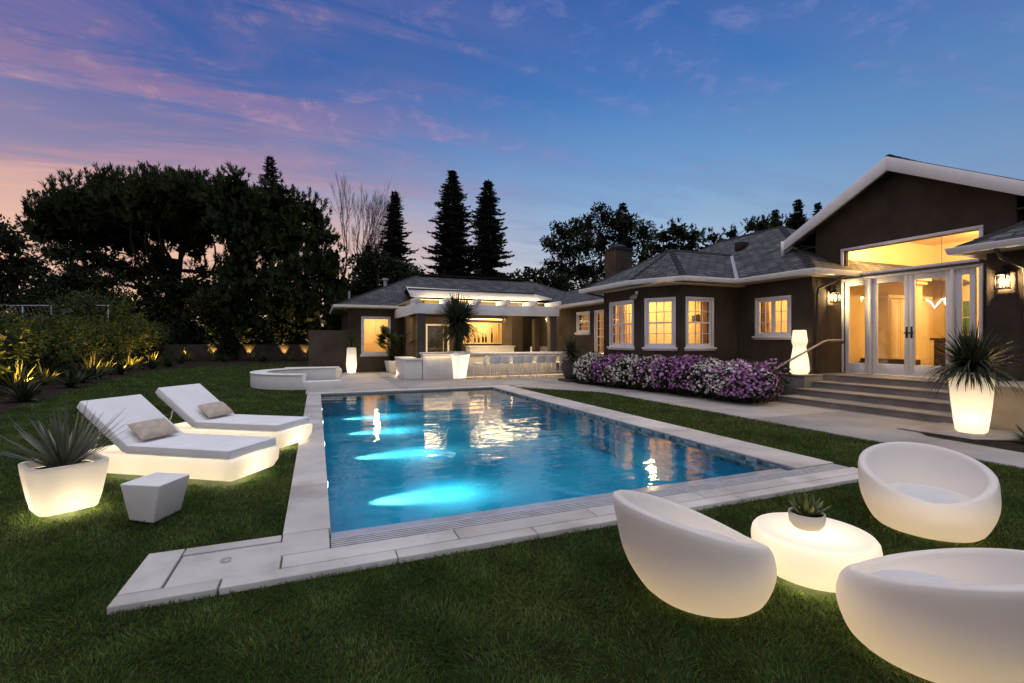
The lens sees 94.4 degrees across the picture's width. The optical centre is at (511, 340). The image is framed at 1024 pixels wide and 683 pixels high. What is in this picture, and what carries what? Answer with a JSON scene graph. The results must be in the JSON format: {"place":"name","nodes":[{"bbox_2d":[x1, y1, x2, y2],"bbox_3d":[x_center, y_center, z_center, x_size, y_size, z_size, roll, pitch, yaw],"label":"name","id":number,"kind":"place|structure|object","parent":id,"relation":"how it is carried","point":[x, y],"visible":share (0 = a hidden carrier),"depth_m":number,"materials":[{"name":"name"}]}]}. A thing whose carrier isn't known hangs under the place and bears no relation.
{"place":"outdoors","nodes":[
{"label":"outdoors","id":0,"kind":"place"},
{"bbox_2d":[0,355,307,412],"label":"planting bed","id":1,"kind":"object","parent":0,"point":[8,405],"visible":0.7,"depth_m":20.67,"materials":[{"name":"brown soil"}]},
{"bbox_2d":[0,303,31,373],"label":"hedge bush","id":2,"kind":"object","parent":1,"relation":"on","point":[9,341],"visible":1,"depth_m":12.73,"materials":[{"name":"green plant"}]},
{"bbox_2d":[0,213,46,313],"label":"broadleaf tree","id":3,"kind":"object","parent":1,"relation":"on","point":[18,266],"visible":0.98,"depth_m":26.22,"materials":[{"name":"green plant"}]},
{"bbox_2d":[0,356,47,390],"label":"lit plant","id":4,"kind":"object","parent":1,"relation":"on","point":[18,371],"visible":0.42,"depth_m":13.19,"materials":[{"name":"yellow plant"}]},
{"bbox_2d":[0,311,50,378],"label":"hedge bush","id":5,"kind":"object","parent":1,"relation":"on","point":[32,347],"visible":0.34,"depth_m":14.69,"materials":[{"name":"green plant"}]},
{"bbox_2d":[0,373,56,401],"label":"bed plant","id":6,"kind":"object","parent":1,"relation":"on","point":[23,390],"visible":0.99,"depth_m":11.49,"materials":[{"name":"green plant"}]},
{"bbox_2d":[0,309,64,375],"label":"hedge bush","id":7,"kind":"object","parent":1,"relation":"on","point":[30,322],"visible":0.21,"depth_m":16.50,"materials":[{"name":"green plant"}]},
{"bbox_2d":[0,308,86,380],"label":"hedge bush","id":8,"kind":"object","parent":1,"relation":"on","point":[47,323],"visible":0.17,"depth_m":17.66,"materials":[{"name":"green plant"}]},
{"bbox_2d":[29,360,67,383],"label":"lit plant","id":9,"kind":"object","parent":1,"relation":"on","point":[43,375],"visible":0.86,"depth_m":15.77,"materials":[{"name":"green plant"}]},
{"bbox_2d":[0,247,98,315],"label":"evergreen tree","id":10,"kind":"object","parent":1,"relation":"on","point":[39,267],"visible":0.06,"depth_m":33.56,"materials":[{"name":"green plant"}]},
{"bbox_2d":[45,365,90,387],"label":"bed plant","id":11,"kind":"object","parent":1,"relation":"on","point":[73,379],"visible":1,"depth_m":15.00,"materials":[{"name":"green plant"}]},
{"bbox_2d":[29,312,114,375],"bbox_3d":[-19.445,0.190,19.844,4.304,2.787,4.280,0,0,39],"label":"hedge bush","id":12,"kind":"object","parent":1,"relation":"on","point":[85,353],"visible":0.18,"depth_m":20.44,"materials":[{"name":"green plant"}]},
{"bbox_2d":[9,240,138,322],"bbox_3d":[-30.371,-2.297,32.744,8.001,8.804,4.594,0,0,2],"label":"evergreen tree","id":13,"kind":"object","parent":1,"relation":"on","point":[102,282],"visible":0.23,"depth_m":32.56,"materials":[{"name":"green plant"}]},
{"bbox_2d":[27,312,138,368],"bbox_3d":[-20.616,0.092,22.328,4.746,2.869,3.740,0,0,-22],"label":"hedge bush","id":14,"kind":"object","parent":1,"relation":"on","point":[110,332],"visible":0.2,"depth_m":22.76,"materials":[{"name":"green plant"}]},
{"bbox_2d":[30,284,156,367],"bbox_3d":[-21.886,-0.794,25.180,4.861,4.646,4.488,0,0,-22],"label":"hedge bush","id":15,"kind":"object","parent":1,"relation":"on","point":[80,309],"visible":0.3,"depth_m":25.06,"materials":[{"name":"green plant"}]},
{"bbox_2d":[87,282,168,359],"bbox_3d":[-30.526,-1.511,36.244,8.403,6.963,4.774,0,0,-5],"label":"evergreen tree","id":16,"kind":"object","parent":1,"relation":"on","point":[148,318],"visible":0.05,"depth_m":36.02,"materials":[{"name":"green plant"}]},
{"bbox_2d":[111,318,174,364],"bbox_3d":[-22.615,0.070,28.665,3.839,3.144,4.562,0,0,-22],"label":"hedge bush","id":17,"kind":"object","parent":1,"relation":"on","point":[157,330],"visible":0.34,"depth_m":28.56,"materials":[{"name":"green plant"}]},
{"bbox_2d":[114,272,194,358],"bbox_3d":[-28.122,-1.813,37.502,8.400,7.371,4.645,0,0,0],"label":"evergreen tree","id":18,"kind":"object","parent":1,"relation":"on","point":[159,284],"visible":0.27,"depth_m":36.55,"materials":[{"name":"green plant"}]},
{"bbox_2d":[15,159,308,299],"bbox_3d":[-27.825,-6.335,40.253,22.040,16.046,15.206,0,0,14],"label":"umbrella pine","id":19,"kind":"object","parent":1,"relation":"on","point":[94,216],"visible":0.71,"depth_m":36.18,"materials":[{"name":"green plant"}]},
{"bbox_2d":[164,317,199,348],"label":"dark shrub","id":20,"kind":"object","parent":1,"relation":"on","point":[184,339],"visible":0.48,"depth_m":36.13,"materials":[{"name":"green plant"}]},
{"bbox_2d":[153,272,248,343],"bbox_3d":[-24.072,-1.629,36.974,8.663,7.499,4.846,0,0,-1],"label":"evergreen tree","id":21,"kind":"object","parent":1,"relation":"on","point":[185,287],"visible":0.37,"depth_m":36.21,"materials":[{"name":"green plant"}]},
{"bbox_2d":[191,323,222,350],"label":"dark shrub","id":22,"kind":"object","parent":1,"relation":"on","point":[208,339],"visible":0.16,"depth_m":35.75,"materials":[{"name":"green plant"}]},
{"bbox_2d":[150,344,307,359],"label":"boundary wall","id":23,"kind":"structure","parent":1,"relation":"on","point":[273,352],"depth_m":35.40,"materials":[{"name":"brown paint"}]},
{"bbox_2d":[221,323,261,350],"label":"dark shrub","id":24,"kind":"object","parent":1,"relation":"on","point":[250,341],"visible":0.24,"depth_m":35.48,"materials":[{"name":"green plant"}]},
{"bbox_2d":[188,260,295,359],"bbox_3d":[-20.397,-2.143,36.637,8.318,8.122,4.715,0,0,-1],"label":"evergreen tree","id":25,"kind":"object","parent":1,"relation":"on","point":[264,333],"visible":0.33,"depth_m":35.24,"materials":[{"name":"green plant"}]},
{"bbox_2d":[255,156,283,193],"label":"fir tree","id":26,"kind":"object","parent":1,"relation":"on","point":[269,169],"visible":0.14,"depth_m":49.80,"materials":[{"name":"green plant"}]},
{"bbox_2d":[197,161,358,343],"bbox_3d":[-17.143,-5.696,35.953,11.579,14.643,6.584,0,0,-8],"label":"round pine","id":27,"kind":"object","parent":1,"relation":"on","point":[302,301],"visible":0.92,"depth_m":34.75,"materials":[{"name":"green plant"}]},
{"bbox_2d":[285,320,323,343],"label":"dark shrub","id":28,"kind":"object","parent":1,"relation":"on","point":[302,332],"visible":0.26,"depth_m":35.92,"materials":[{"name":"green plant"}]},
{"bbox_2d":[306,388,492,401],"bbox_3d":[1.402,1.602,9.930,10.730,0.196,29.300,0,0,-22],"label":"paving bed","id":29,"kind":"object","parent":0,"point":[400,392],"visible":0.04,"depth_m":13.80,"materials":[{"name":"grey concrete"}]},
{"bbox_2d":[306,371,593,393],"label":"pool deck","id":30,"kind":"structure","parent":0,"point":[364,381],"depth_m":17.07,"materials":[{"name":"concrete"}]},
{"bbox_2d":[250,367,342,389],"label":"curved stone wall","id":31,"kind":"structure","parent":30,"relation":"on","point":[286,379],"depth_m":14.56,"materials":[{"name":"stone"}]},
{"bbox_2d":[338,330,366,372],"bbox_3d":[-7.259,0.431,21.511,1.695,2.098,1.686,0,0,5],"label":"glowing planter","id":32,"kind":"object","parent":30,"relation":"on","point":[351,361],"visible":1,"depth_m":21.32,"materials":[{"name":"white plastic"}]},
{"bbox_2d":[375,324,415,371],"bbox_3d":[-5.385,0.361,22.120,2.229,2.250,2.648,0,0,-22],"label":"palm pot","id":33,"kind":"object","parent":30,"relation":"on","point":[390,363],"visible":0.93,"depth_m":21.84,"materials":[{"name":"white plastic"}]},
{"bbox_2d":[431,292,481,378],"bbox_3d":[-2.112,-0.221,18.584,2.372,3.412,2.320,0,0,-22],"label":"glowing planter","id":34,"kind":"object","parent":30,"relation":"on","point":[457,329],"visible":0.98,"depth_m":18.28,"materials":[{"name":"white"}]},
{"bbox_2d":[394,296,560,357],"bbox_3d":[-1.597,-0.086,21.619,6.605,3.148,5.359,0,0,-22],"label":"pergola","id":35,"kind":"object","parent":30,"relation":"on","point":[550,311],"visible":0.84,"depth_m":19.97,"materials":[{"name":"white paint"}]},
{"bbox_2d":[394,352,567,379],"bbox_3d":[-1.115,0.978,20.151,7.230,1.016,2.680,0,0,-22],"label":"outdoor bar","id":36,"kind":"object","parent":30,"relation":"on","point":[432,365],"visible":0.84,"depth_m":18.79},
{"bbox_2d":[426,358,437,375],"bbox_3d":[-3.046,1.025,18.049,0.460,0.650,0.012,0,0,-22],"label":"cabinet door","id":37,"kind":"structure","parent":36,"relation":"in","point":[431,364],"depth_m":18.05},
{"bbox_2d":[439,358,450,374],"bbox_3d":[-2.565,1.025,18.247,0.460,0.650,0.012,0,0,-22],"label":"cabinet door","id":38,"kind":"structure","parent":36,"relation":"in","point":[444,363],"depth_m":18.24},
{"bbox_2d":[465,346,514,351],"bbox_3d":[-1.068,0.883,23.295,2.350,1.206,0.800,0,0,-22],"label":"back counter","id":39,"kind":"object","parent":30,"relation":"on","point":[490,348],"visible":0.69,"depth_m":22.95,"materials":[{"name":"white"}]},
{"bbox_2d":[553,330,587,381],"bbox_3d":[2.152,0.550,17.258,1.698,1.876,1.755,0,0,-22],"label":"clay pot","id":40,"kind":"object","parent":30,"relation":"on","point":[567,370],"visible":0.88,"depth_m":17.05,"materials":[{"name":"grey ceramic"}]},
{"bbox_2d":[0,363,1023,682],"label":"lawn","id":41,"kind":"structure","parent":0,"point":[458,641],"depth_m":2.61,"materials":[{"name":"plant"}]},
{"bbox_2d":[0,401,133,516],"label":"glowing planter","id":42,"kind":"object","parent":41,"relation":"on","point":[63,474],"visible":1,"depth_m":4.00,"materials":[{"name":"white plastic"}]},
{"bbox_2d":[120,472,189,522],"bbox_3d":[-2.994,1.333,4.024,0.371,0.335,0.433,0,0,3],"label":"side stool","id":43,"kind":"object","parent":41,"relation":"on","point":[154,497],"visible":0.99,"depth_m":3.89,"materials":[{"name":"plastic"}]},
{"bbox_2d":[77,394,279,480],"bbox_3d":[-3.758,1.062,5.373,2.013,0.781,0.736,0,0,12],"label":"sun lounger","id":44,"kind":"object","parent":41,"relation":"on","point":[215,457],"visible":0.84,"depth_m":5.13,"materials":[{"name":"white plastic"}]},
{"bbox_2d":[126,418,178,439],"bbox_3d":[-4.105,1.013,5.434,0.270,0.118,0.460,39,7,9],"label":"pillow","id":45,"kind":"object","parent":44,"relation":"on","point":[151,429],"visible":0.99,"depth_m":5.36,"materials":[{"name":"beige fabric"}]},
{"bbox_2d":[155,383,311,447],"bbox_3d":[-3.995,1.062,6.844,2.013,0.781,0.736,0,0,12],"label":"sun lounger","id":46,"kind":"object","parent":41,"relation":"on","point":[182,401],"visible":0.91,"depth_m":6.66,"materials":[{"name":"white plastic"}]},
{"bbox_2d":[197,401,233,417],"bbox_3d":[-4.334,1.013,6.943,0.270,0.118,0.460,39,7,9],"label":"pillow","id":47,"kind":"object","parent":46,"relation":"on","point":[214,409],"visible":1,"depth_m":6.86,"materials":[{"name":"beige fabric"}]},
{"bbox_2d":[308,330,347,371],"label":"garden wall","id":48,"kind":"structure","parent":41,"relation":"on","point":[325,348],"depth_m":21.72,"materials":[{"name":"brown paint"}]},
{"bbox_2d":[328,170,403,279],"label":"bare tree","id":49,"kind":"object","parent":41,"relation":"on","point":[380,208],"visible":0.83,"depth_m":51.41,"materials":[{"name":"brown plant"}]},
{"bbox_2d":[345,220,389,258],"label":"bare tree","id":50,"kind":"object","parent":41,"relation":"on","point":[371,240],"visible":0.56,"depth_m":47.48,"materials":[{"name":"brown plant"}]},
{"bbox_2d":[332,246,426,305],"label":"broadleaf tree","id":51,"kind":"object","parent":41,"relation":"on","point":[368,280],"visible":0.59,"depth_m":40.86,"materials":[{"name":"green plant"}]},
{"bbox_2d":[375,191,420,283],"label":"fir tree","id":52,"kind":"object","parent":41,"relation":"on","point":[394,245],"visible":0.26,"depth_m":47.57,"materials":[{"name":"green plant"}]},
{"bbox_2d":[329,274,565,371],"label":"pool house","id":53,"kind":"structure","parent":41,"relation":"on","point":[365,316],"depth_m":23.79,"materials":[{"name":"brown paint"}]},
{"bbox_2d":[360,316,391,356],"bbox_3d":[-6.455,-0.175,22.525,1.460,1.900,0.145,0,0,-22],"label":"window","id":54,"kind":"structure","parent":53,"relation":"in","point":[363,354],"depth_m":22.40,"materials":[{"name":"white paint"}]},
{"bbox_2d":[421,170,477,275],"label":"fir tree","id":55,"kind":"object","parent":41,"relation":"on","point":[452,229],"visible":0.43,"depth_m":45.25,"materials":[{"name":"green plant"}]},
{"bbox_2d":[459,178,515,277],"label":"fir tree","id":56,"kind":"object","parent":41,"relation":"on","point":[489,235],"visible":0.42,"depth_m":44.44,"materials":[{"name":"green plant"}]},
{"bbox_2d":[509,267,576,291],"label":"broadleaf tree","id":57,"kind":"object","parent":41,"relation":"on","point":[558,282],"visible":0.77,"depth_m":36.04,"materials":[{"name":"green plant"}]},
{"bbox_2d":[539,202,657,288],"bbox_3d":[7.382,-4.895,40.127,10.248,13.045,5.924,0,0,7],"label":"broadleaf tree","id":58,"kind":"object","parent":41,"relation":"on","point":[583,271],"visible":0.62,"depth_m":39.96,"materials":[{"name":"green plant"}]},
{"bbox_2d":[645,217,724,257],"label":"clipped tree","id":59,"kind":"object","parent":41,"relation":"on","point":[680,232],"visible":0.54,"depth_m":36.26,"materials":[{"name":"green plant"}]},
{"bbox_2d":[613,490,776,617],"bbox_3d":[1.060,1.196,2.816,0.917,0.571,0.871,0,0,-18],"label":"tub chair","id":60,"kind":"object","parent":41,"relation":"on","point":[683,558],"visible":1,"depth_m":2.48,"materials":[{"name":"white plastic"}]},
{"bbox_2d":[709,212,806,244],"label":"clipped tree","id":61,"kind":"object","parent":41,"relation":"on","point":[763,223],"visible":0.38,"depth_m":42.66,"materials":[{"name":"green plant"}]},
{"bbox_2d":[531,154,1023,392],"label":"house","id":62,"kind":"structure","parent":41,"relation":"on","point":[885,224],"depth_m":13.02,"materials":[{"name":"brown paint"}]},
{"bbox_2d":[575,311,590,334],"bbox_3d":[3.083,-0.730,20.597,0.145,1.010,1.210,0,0,-22],"label":"window","id":63,"kind":"structure","parent":62,"relation":"in","point":[580,332],"depth_m":20.70,"materials":[{"name":"white paint"}]},
{"bbox_2d":[594,310,603,355],"bbox_3d":[3.615,-0.152,19.383,0.085,2.165,0.810,0,0,-22],"label":"glazed door","id":64,"kind":"structure","parent":62,"relation":"in","point":[596,312],"depth_m":19.65,"materials":[{"name":"white paint"}]},
{"bbox_2d":[607,300,634,349],"bbox_3d":[3.562,-0.480,15.490,0.145,1.590,1.440,0,0,-22],"label":"window","id":65,"kind":"structure","parent":62,"relation":"in","point":[619,346],"depth_m":15.51,"materials":[{"name":"white paint"}]},
{"bbox_2d":[642,297,677,350],"bbox_3d":[4.425,-0.480,14.209,1.060,1.590,0.145,0,0,38],"label":"window","id":66,"kind":"structure","parent":62,"relation":"in","point":[647,346],"depth_m":14.22,"materials":[{"name":"white paint"}]},
{"bbox_2d":[684,296,716,350],"bbox_3d":[5.561,-0.480,14.028,1.180,1.590,0.145,0,0,-22],"label":"window","id":67,"kind":"structure","parent":62,"relation":"in","point":[689,347],"depth_m":14.05,"materials":[{"name":"white paint"}]},
{"bbox_2d":[752,295,791,339],"bbox_3d":[7.408,-0.625,13.502,0.145,1.220,1.260,0,0,-22],"label":"window","id":68,"kind":"structure","parent":62,"relation":"in","point":[773,335],"depth_m":13.49,"materials":[{"name":"white paint"}]},
{"bbox_2d":[773,339,843,400],"bbox_3d":[7.558,0.738,12.159,2.620,1.525,0.251,0,0,-22],"label":"handrail","id":69,"kind":"object","parent":62,"relation":"attached to","point":[814,346],"visible":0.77,"depth_m":12.04,"materials":[{"name":"metal"}]},
{"bbox_2d":[872,275,908,375],"bbox_3d":[9.443,-0.358,11.838,0.097,2.445,0.820,0,0,-22],"label":"french door","id":70,"kind":"structure","parent":62,"relation":"in","point":[877,368],"depth_m":11.85,"materials":[{"name":"white paint"}]},
{"bbox_2d":[878,294,932,365],"bbox_3d":[11.988,-0.223,14.491,2.200,2.235,0.360,0,0,-22],"label":"built in cupboard","id":71,"kind":"object","parent":62,"relation":"on","point":[890,326],"visible":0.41,"depth_m":14.14,"materials":[{"name":"paint"}]},
{"bbox_2d":[840,225,983,278],"bbox_3d":[9.534,-2.062,11.534,0.150,0.815,2.980,0,0,-22],"label":"transom window","id":72,"kind":"structure","parent":62,"relation":"in","point":[981,227],"depth_m":11.24,"materials":[{"name":"white paint"}]},
{"bbox_2d":[908,270,949,377],"bbox_3d":[9.755,-0.358,11.079,0.097,2.445,0.818,0,0,-22],"label":"french door","id":73,"kind":"structure","parent":62,"relation":"in","point":[915,370],"depth_m":11.36,"materials":[{"name":"white paint"}]},
{"bbox_2d":[930,338,977,365],"bbox_3d":[12.443,0.420,13.229,0.600,0.960,1.040,0,0,-22],"label":"console table","id":74,"kind":"object","parent":62,"relation":"on","point":[937,357],"visible":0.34,"depth_m":13.43,"materials":[{"name":"brown wood"}]},
{"bbox_2d":[963,299,969,334],"bbox_3d":[13.898,-0.700,14.692,0.035,1.100,0.700,0,0,-22],"label":"window","id":75,"kind":"structure","parent":62,"relation":"attached to","point":[966,310],"depth_m":14.55,"materials":[{"name":"glass"}]},
{"bbox_2d":[994,265,1011,289],"bbox_3d":[9.196,-1.180,8.887,0.224,0.440,0.190,0,0,-22],"label":"wall lantern","id":76,"kind":"object","parent":62,"relation":"attached to","point":[1004,273],"depth_m":8.88,"materials":[{"name":"white glass"}]},
{"bbox_2d":[784,199,808,229],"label":"fir tree","id":77,"kind":"object","parent":41,"relation":"on","point":[797,215],"visible":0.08,"depth_m":42.77,"materials":[{"name":"green plant"}]},
{"bbox_2d":[751,512,882,592],"bbox_3d":[1.902,1.327,2.999,0.700,0.251,0.700,0,0,-22],"label":"coffee table","id":78,"kind":"object","parent":41,"relation":"on","point":[821,559],"visible":0.64,"depth_m":2.80,"materials":[{"name":"white plastic"}]},
{"bbox_2d":[785,490,829,531],"bbox_3d":[1.897,1.067,3.042,0.247,0.268,0.262,0,0,41],"label":"succulent pot","id":79,"kind":"object","parent":78,"relation":"on","point":[806,515],"visible":1,"depth_m":3.00,"materials":[{"name":"beige ceramic"}]},
{"bbox_2d":[836,548,1023,682],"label":"tub chair","id":80,"kind":"object","parent":41,"relation":"on","point":[949,615],"visible":1,"depth_m":2.01,"materials":[{"name":"white plastic"}]},
{"bbox_2d":[858,442,1001,542],"bbox_3d":[3.350,1.196,3.856,0.871,0.571,0.917,0,0,32],"label":"tub chair","id":81,"kind":"object","parent":41,"relation":"on","point":[929,491],"visible":1,"depth_m":3.75,"materials":[{"name":"white plastic"}]},
{"bbox_2d":[989,381,1023,431],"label":"wall","id":82,"kind":"structure","parent":41,"relation":"on","point":[1007,414],"depth_m":7.74,"materials":[{"name":"beige paint"}]},
{"bbox_2d":[0,0,1023,325],"label":"sky","id":83,"kind":"structure","parent":0,"point":[717,114],"materials":[{"name":"blue"}]},
{"bbox_2d":[322,396,755,545],"bbox_3d":[-0.963,1.920,9.201,5.320,0.560,10.750,0,0,-22],"label":"pool basin","id":84,"kind":"object","parent":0,"point":[386,469],"visible":0.27,"depth_m":7.95,"materials":[{"name":"blue liquid"}]},
{"bbox_2d":[162,464,829,594],"bbox_3d":[-1.205,1.594,9.079,6.800,0.212,11.170,0,0,-22],"label":"coping mortar","id":85,"kind":"object","parent":84,"relation":"on","point":[221,581],"visible":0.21,"depth_m":3.10,"materials":[{"name":"grey concrete"}]},
{"bbox_2d":[107,385,858,614],"bbox_3d":[-1.205,1.535,9.079,6.820,0.130,11.190,0,0,-22],"label":"pool coping","id":86,"kind":"object","parent":85,"relation":"on","point":[303,550],"visible":0.81,"depth_m":3.59,"materials":[{"name":"stone"}]},
{"bbox_2d":[331,464,848,547],"bbox_3d":[1.292,1.541,4.528,5.645,0.118,0.205,0,0,-22],"label":"overflow grate","id":87,"kind":"object","parent":86,"relation":"on","point":[410,531],"visible":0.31,"depth_m":4.10,"materials":[{"name":"grey plastic"}]},
{"bbox_2d":[321,387,795,547],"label":"waterline tiles","id":88,"kind":"object","parent":84,"relation":"attached to","point":[753,463],"visible":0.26,"depth_m":7.41,"materials":[{"name":"tile"}]},
{"bbox_2d":[331,468,787,538],"bbox_3d":[0.945,1.812,4.563,5.016,0.571,0.320,0,0,-22],"label":"pool ledge","id":89,"kind":"object","parent":84,"relation":"on","point":[462,516],"visible":0.14,"depth_m":4.33,"materials":[{"name":"stone"}]},
{"bbox_2d":[513,382,1023,468],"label":"garden path","id":90,"kind":"structure","parent":0,"point":[870,427],"depth_m":8.91,"materials":[{"name":"concrete"}]},
{"bbox_2d":[574,382,778,401],"bbox_3d":[4.973,1.484,14.589,3.700,0.001,6.800,0,0,-22],"label":"flower bed","id":91,"kind":"object","parent":90,"relation":"on","point":[661,391],"visible":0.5,"depth_m":13.71,"materials":[{"name":"brown soil"}]},
{"bbox_2d":[572,350,604,383],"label":"flowering shrub","id":92,"kind":"object","parent":91,"relation":"on","point":[580,364],"visible":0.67,"depth_m":16.14,"materials":[{"name":"white plant"}]},
{"bbox_2d":[585,353,627,386],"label":"flowering shrub","id":93,"kind":"object","parent":91,"relation":"on","point":[610,358],"visible":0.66,"depth_m":15.25,"materials":[{"name":"purple plant"}]},
{"bbox_2d":[601,354,647,388],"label":"flowering shrub","id":94,"kind":"object","parent":91,"relation":"on","point":[623,369],"visible":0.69,"depth_m":14.45,"materials":[{"name":"white plant"}]},
{"bbox_2d":[628,353,670,391],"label":"flowering shrub","id":95,"kind":"object","parent":91,"relation":"on","point":[645,378],"visible":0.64,"depth_m":13.63,"materials":[{"name":"purple plant"}]},
{"bbox_2d":[643,354,700,393],"bbox_3d":[4.492,1.003,13.189,1.899,1.304,1.640,0,0,26],"label":"flowering shrub","id":96,"kind":"object","parent":91,"relation":"on","point":[666,366],"visible":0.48,"depth_m":13.02,"materials":[{"name":"purple plant"}]},
{"bbox_2d":[666,354,716,396],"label":"flowering shrub","id":97,"kind":"object","parent":91,"relation":"on","point":[684,373],"visible":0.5,"depth_m":12.38,"materials":[{"name":"purple plant"}]},
{"bbox_2d":[686,356,736,399],"bbox_3d":[5.178,1.001,12.143,1.424,1.196,1.844,0,0,-22],"label":"flowering shrub","id":98,"kind":"object","parent":91,"relation":"on","point":[709,364],"visible":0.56,"depth_m":11.93,"materials":[{"name":"white plant"}]},
{"bbox_2d":[701,356,777,401],"bbox_3d":[5.420,0.995,11.479,1.481,1.230,1.856,0,0,5],"label":"flowering shrub","id":99,"kind":"object","parent":91,"relation":"on","point":[731,363],"visible":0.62,"depth_m":11.25,"materials":[{"name":"purple plant"}]},
{"bbox_2d":[722,358,793,403],"bbox_3d":[5.677,1.030,11.486,1.753,1.237,1.717,0,0,-22],"label":"flowering shrub","id":100,"kind":"object","parent":91,"relation":"on","point":[747,396],"visible":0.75,"depth_m":11.02,"materials":[{"name":"purple plant"}]},
{"bbox_2d":[778,373,822,394],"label":"step block","id":101,"kind":"structure","parent":91,"relation":"on","point":[802,380],"depth_m":12.11,"materials":[{"name":"concrete"}]},
{"bbox_2d":[789,330,809,373],"bbox_3d":[7.511,0.302,12.389,0.448,1.128,0.448,0,0,38],"label":"glowing lamp","id":102,"kind":"object","parent":101,"relation":"on","point":[799,364],"visible":0.98,"depth_m":12.24,"materials":[{"name":"white plastic"}]},
{"bbox_2d":[779,373,953,423],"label":"entrance steps","id":103,"kind":"structure","parent":90,"relation":"on","point":[896,396],"depth_m":10.33,"materials":[{"name":"concrete"}]},
{"bbox_2d":[898,422,1023,440],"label":"planter pad","id":104,"kind":"object","parent":90,"relation":"on","point":[945,429],"visible":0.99,"depth_m":7.53,"materials":[{"name":"concrete"}]},
{"bbox_2d":[910,321,1023,433],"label":"glowing planter","id":105,"kind":"object","parent":104,"relation":"on","point":[970,378],"visible":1,"depth_m":7.42,"materials":[{"name":"white plastic"}]},
{"bbox_2d":[921,432,1023,451],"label":"border bed","id":106,"kind":"object","parent":90,"relation":"on","point":[1014,445],"visible":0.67,"depth_m":6.88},
{"bbox_2d":[859,358,920,364],"bbox_3d":[10.525,0.708,13.251,0.450,0.375,1.300,0,0,-22],"label":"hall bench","id":107,"kind":"object","parent":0,"point":[890,361],"visible":0.28,"depth_m":13.03,"materials":[{"name":"brown wood"}]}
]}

